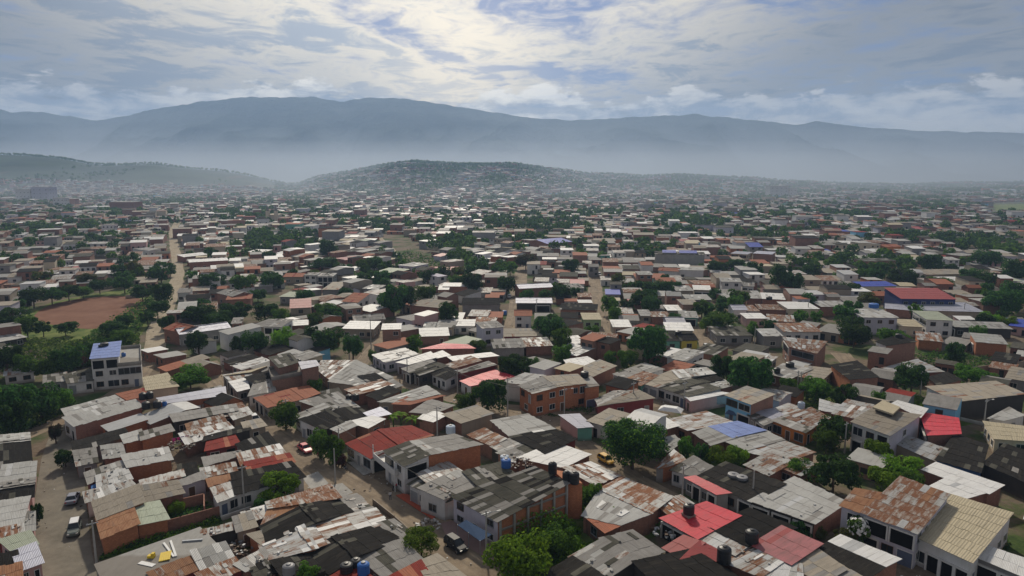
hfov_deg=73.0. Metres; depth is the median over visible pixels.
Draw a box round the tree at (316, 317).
[307,312,323,325]
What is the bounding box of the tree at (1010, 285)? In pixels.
[999,280,1023,296]
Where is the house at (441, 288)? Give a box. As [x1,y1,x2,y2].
[438,285,449,292]
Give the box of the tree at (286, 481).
[257,470,301,500]
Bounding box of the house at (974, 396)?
[925,381,1023,419]
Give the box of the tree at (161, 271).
[151,266,169,282]
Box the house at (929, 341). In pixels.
[915,331,943,351]
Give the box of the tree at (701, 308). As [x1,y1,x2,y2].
[691,299,714,318]
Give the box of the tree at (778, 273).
[768,263,793,285]
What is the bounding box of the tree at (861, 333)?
[836,321,872,347]
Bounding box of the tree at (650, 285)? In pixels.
[642,281,659,290]
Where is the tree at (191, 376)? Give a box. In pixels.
[170,363,210,389]
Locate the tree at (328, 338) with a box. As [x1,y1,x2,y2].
[311,327,344,350]
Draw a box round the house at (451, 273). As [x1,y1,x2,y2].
[435,266,458,276]
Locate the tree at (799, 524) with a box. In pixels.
[790,519,811,537]
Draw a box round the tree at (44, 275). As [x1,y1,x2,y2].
[30,269,53,280]
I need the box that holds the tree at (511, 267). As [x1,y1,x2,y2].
[505,261,517,275]
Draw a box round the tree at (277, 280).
[258,273,283,286]
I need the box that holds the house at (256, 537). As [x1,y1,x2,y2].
[246,530,263,553]
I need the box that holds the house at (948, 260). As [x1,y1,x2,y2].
[942,257,959,266]
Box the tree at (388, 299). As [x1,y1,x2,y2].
[376,284,409,315]
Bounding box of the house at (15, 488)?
[0,477,35,510]
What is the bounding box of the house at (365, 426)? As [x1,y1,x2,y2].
[345,416,384,437]
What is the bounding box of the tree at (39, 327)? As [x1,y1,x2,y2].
[30,320,51,336]
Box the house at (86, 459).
[72,447,98,478]
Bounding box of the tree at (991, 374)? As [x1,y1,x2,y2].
[983,371,999,376]
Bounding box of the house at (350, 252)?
[336,249,356,255]
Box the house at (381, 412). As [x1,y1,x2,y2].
[363,407,390,427]
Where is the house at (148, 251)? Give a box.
[132,247,160,254]
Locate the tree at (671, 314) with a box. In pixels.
[668,312,681,316]
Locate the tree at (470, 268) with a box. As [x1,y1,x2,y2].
[463,264,475,273]
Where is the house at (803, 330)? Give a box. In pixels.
[774,323,821,340]
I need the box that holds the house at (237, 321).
[231,317,243,327]
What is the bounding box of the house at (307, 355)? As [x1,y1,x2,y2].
[292,350,324,362]
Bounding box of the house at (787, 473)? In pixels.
[776,456,816,483]
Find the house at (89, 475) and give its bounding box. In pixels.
[83,460,128,489]
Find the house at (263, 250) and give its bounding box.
[248,249,271,256]
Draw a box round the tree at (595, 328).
[584,325,599,331]
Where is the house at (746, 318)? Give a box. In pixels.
[740,313,767,327]
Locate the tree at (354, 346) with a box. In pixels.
[342,333,363,359]
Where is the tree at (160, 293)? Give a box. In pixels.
[149,283,174,301]
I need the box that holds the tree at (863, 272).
[857,268,870,276]
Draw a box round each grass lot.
[0,395,74,431]
[527,507,659,566]
[803,384,835,410]
[914,396,973,425]
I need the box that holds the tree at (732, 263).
[725,259,745,267]
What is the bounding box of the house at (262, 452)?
[235,443,285,470]
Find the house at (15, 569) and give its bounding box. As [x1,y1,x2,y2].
[0,561,23,575]
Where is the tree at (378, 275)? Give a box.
[372,270,389,284]
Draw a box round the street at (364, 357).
[357,312,409,364]
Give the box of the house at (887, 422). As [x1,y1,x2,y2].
[850,400,921,455]
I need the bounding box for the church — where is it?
[265,205,281,220]
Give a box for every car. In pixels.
[64,491,80,504]
[65,516,81,536]
[251,413,259,419]
[297,442,311,453]
[443,532,467,553]
[597,452,614,464]
[725,410,736,415]
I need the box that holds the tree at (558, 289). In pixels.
[550,283,572,296]
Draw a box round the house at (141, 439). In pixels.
[119,424,174,452]
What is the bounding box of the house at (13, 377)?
[3,368,34,384]
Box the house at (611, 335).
[587,332,617,337]
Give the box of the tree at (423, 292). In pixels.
[413,284,435,300]
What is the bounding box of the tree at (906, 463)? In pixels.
[879,453,924,475]
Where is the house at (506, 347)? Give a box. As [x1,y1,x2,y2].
[490,338,524,357]
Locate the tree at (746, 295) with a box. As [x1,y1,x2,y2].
[726,288,750,303]
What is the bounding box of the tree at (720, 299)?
[716,295,728,308]
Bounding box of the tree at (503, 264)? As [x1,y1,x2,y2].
[492,262,508,274]
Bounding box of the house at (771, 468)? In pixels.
[743,455,787,480]
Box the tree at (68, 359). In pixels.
[47,344,88,372]
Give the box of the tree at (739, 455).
[726,445,749,466]
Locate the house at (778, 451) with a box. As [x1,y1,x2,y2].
[747,440,815,461]
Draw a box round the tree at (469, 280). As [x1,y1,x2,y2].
[460,272,484,289]
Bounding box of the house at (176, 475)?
[139,469,185,484]
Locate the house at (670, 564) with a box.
[631,549,737,575]
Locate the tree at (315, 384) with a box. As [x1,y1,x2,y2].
[307,378,322,391]
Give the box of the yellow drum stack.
[147,552,155,558]
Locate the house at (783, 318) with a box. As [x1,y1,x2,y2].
[766,314,794,322]
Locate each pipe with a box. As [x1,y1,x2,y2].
[163,542,174,556]
[170,540,176,556]
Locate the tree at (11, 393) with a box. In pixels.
[0,383,51,425]
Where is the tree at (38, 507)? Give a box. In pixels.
[30,503,43,524]
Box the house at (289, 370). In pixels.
[268,352,319,391]
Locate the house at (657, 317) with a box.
[650,311,668,324]
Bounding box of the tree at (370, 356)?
[368,349,375,363]
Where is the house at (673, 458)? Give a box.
[655,449,685,482]
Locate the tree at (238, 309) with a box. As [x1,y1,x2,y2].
[217,301,252,320]
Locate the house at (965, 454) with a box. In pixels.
[935,435,988,476]
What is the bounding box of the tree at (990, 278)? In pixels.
[978,272,997,283]
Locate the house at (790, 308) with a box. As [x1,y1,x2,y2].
[778,302,819,318]
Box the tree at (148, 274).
[144,266,161,280]
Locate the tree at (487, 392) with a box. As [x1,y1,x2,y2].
[471,379,508,411]
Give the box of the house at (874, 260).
[854,258,895,267]
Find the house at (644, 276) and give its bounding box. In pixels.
[635,271,652,289]
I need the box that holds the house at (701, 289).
[692,285,710,296]
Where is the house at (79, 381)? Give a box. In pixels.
[63,368,93,393]
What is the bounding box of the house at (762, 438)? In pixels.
[725,430,784,463]
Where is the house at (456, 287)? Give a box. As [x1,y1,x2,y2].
[443,283,467,292]
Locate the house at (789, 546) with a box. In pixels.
[752,525,823,566]
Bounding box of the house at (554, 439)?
[508,427,577,453]
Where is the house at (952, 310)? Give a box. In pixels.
[916,302,982,319]
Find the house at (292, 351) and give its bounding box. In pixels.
[277,349,303,354]
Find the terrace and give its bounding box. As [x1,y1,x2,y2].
[396,493,434,518]
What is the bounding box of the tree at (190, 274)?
[185,270,197,277]
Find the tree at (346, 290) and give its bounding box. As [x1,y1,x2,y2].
[338,287,353,294]
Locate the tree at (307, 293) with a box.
[295,289,314,298]
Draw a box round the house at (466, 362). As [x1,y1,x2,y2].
[445,356,482,369]
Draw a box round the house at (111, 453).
[100,442,125,464]
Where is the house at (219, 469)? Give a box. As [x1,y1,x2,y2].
[199,461,237,490]
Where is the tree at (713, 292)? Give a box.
[708,288,721,300]
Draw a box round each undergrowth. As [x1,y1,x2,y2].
[0,332,140,370]
[4,393,78,432]
[81,294,153,340]
[99,515,223,559]
[168,496,212,517]
[400,249,442,266]
[499,501,644,569]
[546,404,593,416]
[797,386,834,407]
[883,391,925,406]
[914,348,991,367]
[1002,538,1010,550]
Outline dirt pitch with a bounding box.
[34,296,146,328]
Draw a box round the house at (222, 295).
[217,288,252,304]
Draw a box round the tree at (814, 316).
[810,310,822,322]
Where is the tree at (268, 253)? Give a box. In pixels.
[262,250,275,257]
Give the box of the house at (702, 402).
[685,391,727,412]
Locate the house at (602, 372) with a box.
[583,359,616,384]
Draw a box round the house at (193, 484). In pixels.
[179,471,207,497]
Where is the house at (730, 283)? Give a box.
[719,278,741,291]
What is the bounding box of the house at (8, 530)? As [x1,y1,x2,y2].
[0,522,25,552]
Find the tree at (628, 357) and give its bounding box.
[617,350,639,368]
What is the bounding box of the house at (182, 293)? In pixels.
[177,288,192,301]
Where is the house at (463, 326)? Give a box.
[454,319,475,333]
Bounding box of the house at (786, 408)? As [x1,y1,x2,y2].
[774,403,801,416]
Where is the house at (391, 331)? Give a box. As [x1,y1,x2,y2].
[381,323,401,341]
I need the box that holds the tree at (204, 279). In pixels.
[197,272,226,288]
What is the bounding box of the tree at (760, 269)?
[743,261,763,272]
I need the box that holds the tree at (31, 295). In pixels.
[17,286,47,307]
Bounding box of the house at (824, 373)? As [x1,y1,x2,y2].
[799,365,832,383]
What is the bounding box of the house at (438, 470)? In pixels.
[416,461,462,482]
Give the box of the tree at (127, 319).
[115,314,134,329]
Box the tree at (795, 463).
[787,457,811,471]
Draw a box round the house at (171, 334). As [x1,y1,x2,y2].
[162,322,195,345]
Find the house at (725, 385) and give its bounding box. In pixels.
[709,379,732,392]
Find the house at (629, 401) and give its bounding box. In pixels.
[594,388,654,413]
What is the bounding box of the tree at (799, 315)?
[793,309,808,322]
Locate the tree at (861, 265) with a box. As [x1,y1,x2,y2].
[857,262,872,268]
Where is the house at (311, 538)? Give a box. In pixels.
[257,507,385,560]
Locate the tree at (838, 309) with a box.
[833,304,858,321]
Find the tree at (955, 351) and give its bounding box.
[943,342,967,364]
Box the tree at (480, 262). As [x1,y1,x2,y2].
[475,261,487,269]
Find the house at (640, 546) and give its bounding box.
[598,529,664,558]
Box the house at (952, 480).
[921,462,1004,506]
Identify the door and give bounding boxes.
[34,568,40,575]
[68,385,76,393]
[84,466,91,471]
[134,379,139,386]
[188,486,195,495]
[221,502,228,514]
[243,534,250,547]
[293,484,299,493]
[302,428,305,437]
[357,454,360,465]
[388,472,391,483]
[410,489,418,504]
[560,402,563,410]
[586,399,595,408]
[593,427,597,437]
[649,389,656,398]
[680,397,685,407]
[785,430,789,440]
[896,548,912,568]
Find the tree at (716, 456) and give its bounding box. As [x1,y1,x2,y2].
[705,445,733,467]
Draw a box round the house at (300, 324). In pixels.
[292,319,308,329]
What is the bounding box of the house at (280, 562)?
[269,550,337,575]
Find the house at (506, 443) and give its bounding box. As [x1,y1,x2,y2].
[489,438,521,462]
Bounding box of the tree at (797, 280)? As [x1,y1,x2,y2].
[784,272,804,288]
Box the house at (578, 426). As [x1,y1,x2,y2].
[558,413,593,440]
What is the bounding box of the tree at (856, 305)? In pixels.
[842,300,863,308]
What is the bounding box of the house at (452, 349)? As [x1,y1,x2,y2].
[421,343,475,355]
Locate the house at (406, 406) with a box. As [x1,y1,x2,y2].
[392,395,445,417]
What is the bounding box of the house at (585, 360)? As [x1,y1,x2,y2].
[564,356,596,367]
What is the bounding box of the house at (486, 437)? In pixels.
[467,427,507,459]
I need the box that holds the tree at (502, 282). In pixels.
[497,276,515,294]
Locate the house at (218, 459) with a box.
[201,450,241,470]
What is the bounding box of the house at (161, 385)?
[142,372,178,402]
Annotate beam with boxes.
[182,539,202,541]
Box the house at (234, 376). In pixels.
[223,365,268,389]
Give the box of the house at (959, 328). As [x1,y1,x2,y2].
[951,320,1011,338]
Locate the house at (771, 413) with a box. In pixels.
[756,408,783,418]
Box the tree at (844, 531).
[833,527,859,539]
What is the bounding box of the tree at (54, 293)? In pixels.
[39,287,67,304]
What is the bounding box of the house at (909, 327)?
[896,319,922,336]
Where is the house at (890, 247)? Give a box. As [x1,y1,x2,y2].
[880,244,901,250]
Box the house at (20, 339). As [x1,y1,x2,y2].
[0,333,26,345]
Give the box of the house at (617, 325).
[609,319,631,333]
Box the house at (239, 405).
[202,402,245,422]
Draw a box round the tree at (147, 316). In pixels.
[138,311,157,325]
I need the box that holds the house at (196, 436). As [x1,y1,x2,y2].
[178,421,233,457]
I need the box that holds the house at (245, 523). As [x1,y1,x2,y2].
[231,511,257,548]
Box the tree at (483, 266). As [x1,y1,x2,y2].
[477,263,488,269]
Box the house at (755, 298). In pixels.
[746,293,761,305]
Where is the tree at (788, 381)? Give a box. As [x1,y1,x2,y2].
[779,378,797,386]
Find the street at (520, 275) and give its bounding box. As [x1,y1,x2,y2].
[503,265,526,337]
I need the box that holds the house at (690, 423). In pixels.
[670,411,732,442]
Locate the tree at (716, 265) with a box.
[705,260,728,271]
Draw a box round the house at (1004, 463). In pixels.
[983,443,1023,499]
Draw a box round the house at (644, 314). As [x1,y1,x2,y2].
[637,309,651,323]
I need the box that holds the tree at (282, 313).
[270,308,289,318]
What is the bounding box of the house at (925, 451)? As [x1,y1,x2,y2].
[896,435,947,470]
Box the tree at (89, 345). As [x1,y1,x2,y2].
[75,339,101,362]
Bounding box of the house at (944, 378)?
[928,371,961,385]
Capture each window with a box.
[9,377,16,381]
[23,375,30,379]
[95,371,102,376]
[96,381,103,386]
[108,379,119,386]
[109,370,116,375]
[118,367,129,374]
[121,379,128,384]
[130,366,141,373]
[179,424,186,431]
[226,448,235,451]
[230,498,238,509]
[240,392,246,398]
[241,494,251,504]
[307,428,311,436]
[347,447,354,459]
[363,457,370,469]
[385,455,393,468]
[397,464,401,473]
[397,478,401,488]
[428,502,436,512]
[457,501,463,511]
[457,514,463,522]
[487,518,493,527]
[487,531,493,541]
[537,394,542,400]
[537,406,542,412]
[549,392,554,397]
[549,403,554,409]
[578,398,583,404]
[580,385,585,393]
[590,525,596,537]
[659,390,663,398]
[665,393,670,399]
[672,395,679,403]
[673,474,678,482]
[679,430,684,437]
[686,483,691,492]
[701,491,706,500]
[726,398,737,408]
[728,497,733,506]
[738,402,749,412]
[772,424,781,434]
[781,472,790,480]
[791,349,813,360]
[793,432,802,442]
[846,512,855,520]
[852,426,862,437]
[865,431,873,439]
[881,542,892,554]
[912,314,918,321]
[917,550,924,564]
[919,318,925,325]
[997,539,1001,548]
[1003,532,1006,543]
[1010,382,1016,388]
[1016,444,1023,448]
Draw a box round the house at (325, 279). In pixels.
[318,273,336,286]
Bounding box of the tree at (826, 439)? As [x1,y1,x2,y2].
[811,426,840,453]
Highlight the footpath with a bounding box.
[333,483,352,495]
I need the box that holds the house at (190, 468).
[177,462,198,477]
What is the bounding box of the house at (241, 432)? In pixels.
[202,425,251,455]
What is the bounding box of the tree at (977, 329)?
[968,325,987,333]
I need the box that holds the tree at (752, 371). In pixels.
[726,356,774,389]
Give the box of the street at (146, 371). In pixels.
[20,356,155,437]
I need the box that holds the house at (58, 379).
[43,371,66,391]
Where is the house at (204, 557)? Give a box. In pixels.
[189,541,234,570]
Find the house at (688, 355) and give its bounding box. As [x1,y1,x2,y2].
[665,348,705,367]
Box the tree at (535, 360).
[525,357,539,367]
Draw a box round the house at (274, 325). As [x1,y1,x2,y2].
[263,319,293,341]
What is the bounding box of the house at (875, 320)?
[854,309,897,334]
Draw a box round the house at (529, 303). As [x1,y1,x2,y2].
[516,297,552,311]
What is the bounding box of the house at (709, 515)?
[659,501,741,541]
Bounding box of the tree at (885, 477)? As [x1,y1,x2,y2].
[867,465,901,491]
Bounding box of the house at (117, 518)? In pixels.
[91,483,145,554]
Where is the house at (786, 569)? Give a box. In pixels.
[765,562,803,575]
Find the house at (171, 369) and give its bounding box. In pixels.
[157,361,186,379]
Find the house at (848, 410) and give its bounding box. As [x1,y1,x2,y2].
[831,399,874,431]
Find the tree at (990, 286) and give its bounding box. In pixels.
[980,283,995,290]
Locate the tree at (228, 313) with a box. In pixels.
[204,310,234,323]
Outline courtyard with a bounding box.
[441,520,496,561]
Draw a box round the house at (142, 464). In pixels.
[120,446,173,482]
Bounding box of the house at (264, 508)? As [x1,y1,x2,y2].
[250,505,266,512]
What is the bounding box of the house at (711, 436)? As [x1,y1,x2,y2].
[691,421,765,451]
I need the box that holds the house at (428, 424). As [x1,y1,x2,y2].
[417,409,446,434]
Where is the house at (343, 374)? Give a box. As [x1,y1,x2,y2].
[318,360,393,394]
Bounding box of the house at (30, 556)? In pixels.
[13,541,44,575]
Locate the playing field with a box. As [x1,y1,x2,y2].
[21,290,151,350]
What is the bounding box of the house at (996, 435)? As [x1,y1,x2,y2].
[983,421,1023,451]
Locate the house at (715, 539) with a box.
[698,531,747,567]
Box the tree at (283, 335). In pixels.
[269,326,296,345]
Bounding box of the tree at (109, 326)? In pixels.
[98,321,127,333]
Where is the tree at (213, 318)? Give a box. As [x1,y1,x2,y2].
[201,313,230,324]
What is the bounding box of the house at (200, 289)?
[190,286,209,293]
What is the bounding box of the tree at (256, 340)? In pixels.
[240,330,268,354]
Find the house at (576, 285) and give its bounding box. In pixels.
[564,283,583,292]
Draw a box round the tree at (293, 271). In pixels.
[287,269,297,272]
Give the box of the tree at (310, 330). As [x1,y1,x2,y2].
[303,325,317,336]
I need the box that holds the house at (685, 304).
[676,299,699,310]
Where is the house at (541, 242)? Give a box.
[536,238,571,246]
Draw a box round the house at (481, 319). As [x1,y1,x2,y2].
[474,317,497,327]
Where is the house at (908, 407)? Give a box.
[892,400,928,437]
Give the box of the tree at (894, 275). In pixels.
[885,268,915,281]
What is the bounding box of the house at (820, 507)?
[747,476,843,539]
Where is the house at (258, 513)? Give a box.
[240,507,264,530]
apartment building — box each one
[15,189,31,198]
[31,187,57,199]
[52,197,69,205]
[69,199,78,204]
[84,206,109,209]
[101,224,117,230]
[109,201,142,209]
[719,198,731,200]
[765,186,788,195]
[788,188,796,195]
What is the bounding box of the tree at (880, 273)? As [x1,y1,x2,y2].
[869,268,885,279]
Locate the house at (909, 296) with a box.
[883,288,955,310]
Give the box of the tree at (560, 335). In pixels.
[551,328,572,346]
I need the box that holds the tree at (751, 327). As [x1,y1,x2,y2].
[746,321,758,341]
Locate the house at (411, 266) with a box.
[399,262,427,272]
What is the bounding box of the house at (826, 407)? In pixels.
[818,399,840,419]
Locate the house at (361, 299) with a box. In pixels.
[341,292,369,305]
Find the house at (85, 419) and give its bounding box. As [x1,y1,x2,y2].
[61,395,141,439]
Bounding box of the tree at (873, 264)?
[866,262,877,269]
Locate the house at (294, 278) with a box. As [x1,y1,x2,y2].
[283,273,305,283]
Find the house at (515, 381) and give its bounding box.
[504,372,545,401]
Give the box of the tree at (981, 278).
[972,276,985,280]
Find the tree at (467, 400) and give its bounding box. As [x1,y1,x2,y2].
[453,392,476,408]
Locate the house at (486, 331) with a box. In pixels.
[475,321,503,346]
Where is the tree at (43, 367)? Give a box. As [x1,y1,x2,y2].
[27,356,61,375]
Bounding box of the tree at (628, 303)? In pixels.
[618,299,634,308]
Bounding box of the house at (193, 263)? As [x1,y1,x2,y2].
[188,258,227,269]
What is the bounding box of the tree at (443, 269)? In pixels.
[437,265,450,274]
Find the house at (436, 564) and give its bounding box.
[389,553,465,575]
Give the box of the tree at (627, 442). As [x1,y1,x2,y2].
[599,417,670,469]
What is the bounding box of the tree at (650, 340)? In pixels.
[626,324,668,362]
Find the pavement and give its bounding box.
[303,471,327,488]
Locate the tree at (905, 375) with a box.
[893,361,929,391]
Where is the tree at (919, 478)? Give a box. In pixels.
[901,469,925,484]
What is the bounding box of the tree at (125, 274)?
[114,271,131,281]
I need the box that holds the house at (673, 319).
[663,317,685,327]
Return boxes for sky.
[0,0,1023,132]
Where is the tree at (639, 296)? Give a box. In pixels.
[630,290,656,308]
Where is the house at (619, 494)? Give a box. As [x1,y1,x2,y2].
[581,476,672,535]
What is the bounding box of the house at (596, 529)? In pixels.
[580,514,620,540]
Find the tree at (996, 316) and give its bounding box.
[979,311,1001,321]
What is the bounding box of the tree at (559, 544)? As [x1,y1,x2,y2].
[541,521,577,553]
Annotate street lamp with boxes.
[983,399,993,427]
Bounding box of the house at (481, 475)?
[461,461,514,485]
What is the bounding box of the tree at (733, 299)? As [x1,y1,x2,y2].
[727,295,744,305]
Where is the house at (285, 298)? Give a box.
[279,292,299,303]
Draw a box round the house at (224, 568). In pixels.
[193,556,241,575]
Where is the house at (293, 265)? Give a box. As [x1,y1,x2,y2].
[274,261,295,268]
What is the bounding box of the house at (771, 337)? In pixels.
[756,328,782,347]
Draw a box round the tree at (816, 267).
[805,263,821,274]
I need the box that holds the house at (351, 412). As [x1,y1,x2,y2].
[334,405,366,419]
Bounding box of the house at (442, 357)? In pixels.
[433,350,450,363]
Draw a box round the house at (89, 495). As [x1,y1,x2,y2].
[82,479,135,517]
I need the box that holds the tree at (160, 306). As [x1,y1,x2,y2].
[146,300,170,317]
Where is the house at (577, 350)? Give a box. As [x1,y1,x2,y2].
[552,343,594,362]
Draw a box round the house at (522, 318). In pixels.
[514,310,531,327]
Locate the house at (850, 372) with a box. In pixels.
[831,360,878,386]
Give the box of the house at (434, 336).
[419,327,449,344]
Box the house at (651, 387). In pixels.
[644,367,716,398]
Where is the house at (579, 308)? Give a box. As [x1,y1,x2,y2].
[560,303,597,317]
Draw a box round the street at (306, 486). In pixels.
[304,475,373,490]
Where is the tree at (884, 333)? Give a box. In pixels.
[876,327,911,339]
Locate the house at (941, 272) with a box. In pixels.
[920,269,959,277]
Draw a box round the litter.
[36,287,919,575]
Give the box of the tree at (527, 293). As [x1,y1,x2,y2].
[519,289,533,296]
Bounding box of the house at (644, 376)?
[628,371,658,391]
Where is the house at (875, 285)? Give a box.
[853,281,895,290]
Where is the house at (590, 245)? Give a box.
[583,244,598,252]
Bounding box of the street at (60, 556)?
[34,425,96,575]
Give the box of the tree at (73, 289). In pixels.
[57,284,81,301]
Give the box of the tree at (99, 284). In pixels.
[86,279,110,293]
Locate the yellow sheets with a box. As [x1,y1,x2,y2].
[159,550,171,561]
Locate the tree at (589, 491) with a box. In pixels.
[582,483,601,508]
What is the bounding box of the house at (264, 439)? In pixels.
[234,431,277,450]
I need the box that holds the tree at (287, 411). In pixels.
[268,400,299,429]
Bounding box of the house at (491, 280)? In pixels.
[484,273,506,288]
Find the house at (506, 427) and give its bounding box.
[490,413,555,439]
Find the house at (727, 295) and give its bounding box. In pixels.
[716,292,745,304]
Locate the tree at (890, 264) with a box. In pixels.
[881,261,895,268]
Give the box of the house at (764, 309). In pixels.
[755,304,785,316]
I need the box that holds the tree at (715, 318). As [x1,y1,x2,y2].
[701,311,738,326]
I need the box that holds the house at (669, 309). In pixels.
[663,305,685,313]
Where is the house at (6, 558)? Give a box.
[0,549,18,565]
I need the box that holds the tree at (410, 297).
[395,285,416,313]
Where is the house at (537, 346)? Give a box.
[522,337,552,355]
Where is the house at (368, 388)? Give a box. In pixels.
[343,379,394,405]
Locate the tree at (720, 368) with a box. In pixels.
[709,354,732,378]
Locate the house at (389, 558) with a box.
[360,538,422,575]
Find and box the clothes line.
[172,435,187,448]
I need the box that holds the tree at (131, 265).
[125,260,142,270]
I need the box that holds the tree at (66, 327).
[52,321,79,335]
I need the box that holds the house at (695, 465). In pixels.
[669,455,713,489]
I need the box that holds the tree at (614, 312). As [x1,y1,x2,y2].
[608,305,622,318]
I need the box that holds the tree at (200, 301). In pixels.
[196,298,210,305]
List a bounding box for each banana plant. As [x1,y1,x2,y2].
[386,414,403,426]
[394,411,407,424]
[401,415,422,425]
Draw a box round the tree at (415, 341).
[406,334,422,352]
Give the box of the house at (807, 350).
[782,336,827,366]
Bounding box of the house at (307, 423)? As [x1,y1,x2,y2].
[294,403,350,438]
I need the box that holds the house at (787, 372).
[770,363,812,387]
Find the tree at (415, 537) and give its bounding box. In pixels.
[401,525,439,557]
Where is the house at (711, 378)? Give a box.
[693,374,723,385]
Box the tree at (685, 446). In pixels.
[677,436,693,458]
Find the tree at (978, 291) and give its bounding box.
[974,288,986,293]
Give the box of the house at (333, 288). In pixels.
[322,282,342,294]
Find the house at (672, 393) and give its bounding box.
[659,377,722,407]
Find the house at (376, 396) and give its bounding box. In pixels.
[365,385,400,409]
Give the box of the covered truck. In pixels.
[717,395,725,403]
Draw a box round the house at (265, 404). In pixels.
[253,385,320,419]
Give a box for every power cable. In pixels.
[338,426,484,508]
[408,354,503,385]
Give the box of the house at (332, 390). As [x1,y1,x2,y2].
[314,387,342,399]
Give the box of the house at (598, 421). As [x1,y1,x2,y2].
[586,408,629,440]
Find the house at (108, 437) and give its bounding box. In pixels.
[71,428,127,458]
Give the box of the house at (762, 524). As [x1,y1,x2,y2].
[708,507,797,549]
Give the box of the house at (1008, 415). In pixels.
[987,407,1023,424]
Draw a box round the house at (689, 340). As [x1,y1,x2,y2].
[676,333,698,348]
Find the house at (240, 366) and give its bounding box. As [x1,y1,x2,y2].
[230,357,269,372]
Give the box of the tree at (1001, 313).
[995,309,1008,316]
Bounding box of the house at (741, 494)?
[697,461,786,512]
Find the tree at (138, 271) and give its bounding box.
[130,266,144,276]
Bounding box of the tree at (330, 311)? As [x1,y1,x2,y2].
[320,305,343,318]
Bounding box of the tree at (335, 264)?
[332,262,345,267]
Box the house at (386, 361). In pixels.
[371,348,418,372]
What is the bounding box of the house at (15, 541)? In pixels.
[0,530,39,552]
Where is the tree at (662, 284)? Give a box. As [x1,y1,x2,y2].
[652,279,674,291]
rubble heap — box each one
[161,440,195,452]
[230,540,252,556]
[415,518,441,529]
[511,456,532,468]
[651,525,675,539]
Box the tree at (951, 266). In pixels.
[944,263,959,268]
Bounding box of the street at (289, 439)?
[205,360,513,575]
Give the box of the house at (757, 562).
[730,549,783,575]
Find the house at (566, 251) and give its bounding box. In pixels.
[560,248,572,256]
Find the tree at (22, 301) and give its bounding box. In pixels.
[13,299,25,310]
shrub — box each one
[167,499,185,514]
[253,498,265,507]
[335,453,346,466]
[815,526,827,539]
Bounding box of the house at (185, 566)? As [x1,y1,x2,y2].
[146,555,198,575]
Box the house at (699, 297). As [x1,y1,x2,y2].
[682,294,711,302]
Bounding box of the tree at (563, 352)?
[551,344,572,364]
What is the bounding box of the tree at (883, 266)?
[875,262,888,272]
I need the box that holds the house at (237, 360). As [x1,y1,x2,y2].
[222,354,259,372]
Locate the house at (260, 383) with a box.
[244,370,276,406]
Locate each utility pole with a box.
[86,520,97,562]
[237,465,246,507]
[333,449,335,482]
[370,320,371,348]
[436,407,437,435]
[481,510,500,555]
[505,377,508,416]
[562,387,573,413]
[681,464,686,495]
[683,381,686,408]
[843,422,848,453]
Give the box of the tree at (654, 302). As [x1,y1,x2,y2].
[641,295,662,310]
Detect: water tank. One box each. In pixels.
[139,392,145,400]
[141,401,149,409]
[146,391,153,398]
[153,400,161,408]
[282,562,294,575]
[340,561,352,574]
[350,557,361,568]
[352,393,358,400]
[357,560,369,575]
[446,424,454,434]
[500,454,508,460]
[501,457,510,468]
[548,461,556,474]
[562,470,569,481]
[570,471,578,484]
[580,371,588,377]
[681,502,695,518]
[716,544,731,565]
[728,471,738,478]
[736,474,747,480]
[745,528,758,544]
[774,367,780,373]
[786,361,794,367]
[798,401,804,408]
[868,303,878,308]
[895,333,902,337]
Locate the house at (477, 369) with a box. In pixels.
[458,361,496,386]
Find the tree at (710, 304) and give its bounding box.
[703,302,714,315]
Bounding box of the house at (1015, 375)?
[1005,366,1023,391]
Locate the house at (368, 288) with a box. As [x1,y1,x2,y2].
[362,284,385,292]
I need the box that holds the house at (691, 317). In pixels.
[678,311,698,325]
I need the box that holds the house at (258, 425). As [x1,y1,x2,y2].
[240,418,267,437]
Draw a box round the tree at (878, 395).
[870,390,886,399]
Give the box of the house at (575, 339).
[566,335,580,344]
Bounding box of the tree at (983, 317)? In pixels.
[975,313,996,321]
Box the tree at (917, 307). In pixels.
[907,303,923,315]
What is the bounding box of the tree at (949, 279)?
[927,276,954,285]
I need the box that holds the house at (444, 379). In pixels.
[431,367,458,390]
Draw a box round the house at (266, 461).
[243,452,295,468]
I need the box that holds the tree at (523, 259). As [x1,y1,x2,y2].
[513,253,537,269]
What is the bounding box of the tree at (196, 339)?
[185,330,208,354]
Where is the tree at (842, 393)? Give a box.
[829,383,859,403]
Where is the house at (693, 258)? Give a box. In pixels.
[654,250,704,265]
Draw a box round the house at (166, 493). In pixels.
[140,479,185,512]
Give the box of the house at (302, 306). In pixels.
[289,298,311,315]
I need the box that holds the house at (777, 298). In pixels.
[760,292,785,304]
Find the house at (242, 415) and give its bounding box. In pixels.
[228,406,253,426]
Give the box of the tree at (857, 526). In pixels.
[847,515,870,542]
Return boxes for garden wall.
[167,506,219,530]
[183,493,204,509]
[221,506,250,520]
[372,499,407,527]
[960,417,982,425]
[973,361,1023,371]
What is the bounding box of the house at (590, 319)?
[581,313,601,328]
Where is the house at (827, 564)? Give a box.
[798,549,847,575]
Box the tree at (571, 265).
[561,259,579,271]
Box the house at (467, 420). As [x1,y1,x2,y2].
[442,405,494,435]
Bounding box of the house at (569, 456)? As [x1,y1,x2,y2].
[518,445,591,471]
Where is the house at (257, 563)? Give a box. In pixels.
[232,547,277,575]
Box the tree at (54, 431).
[48,423,62,443]
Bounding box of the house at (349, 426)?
[330,420,357,444]
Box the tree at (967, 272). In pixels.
[959,268,987,276]
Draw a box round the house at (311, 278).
[304,272,320,284]
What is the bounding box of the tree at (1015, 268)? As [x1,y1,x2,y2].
[1000,258,1023,277]
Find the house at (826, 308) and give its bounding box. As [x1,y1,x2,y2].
[812,301,843,316]
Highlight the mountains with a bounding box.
[0,96,1023,183]

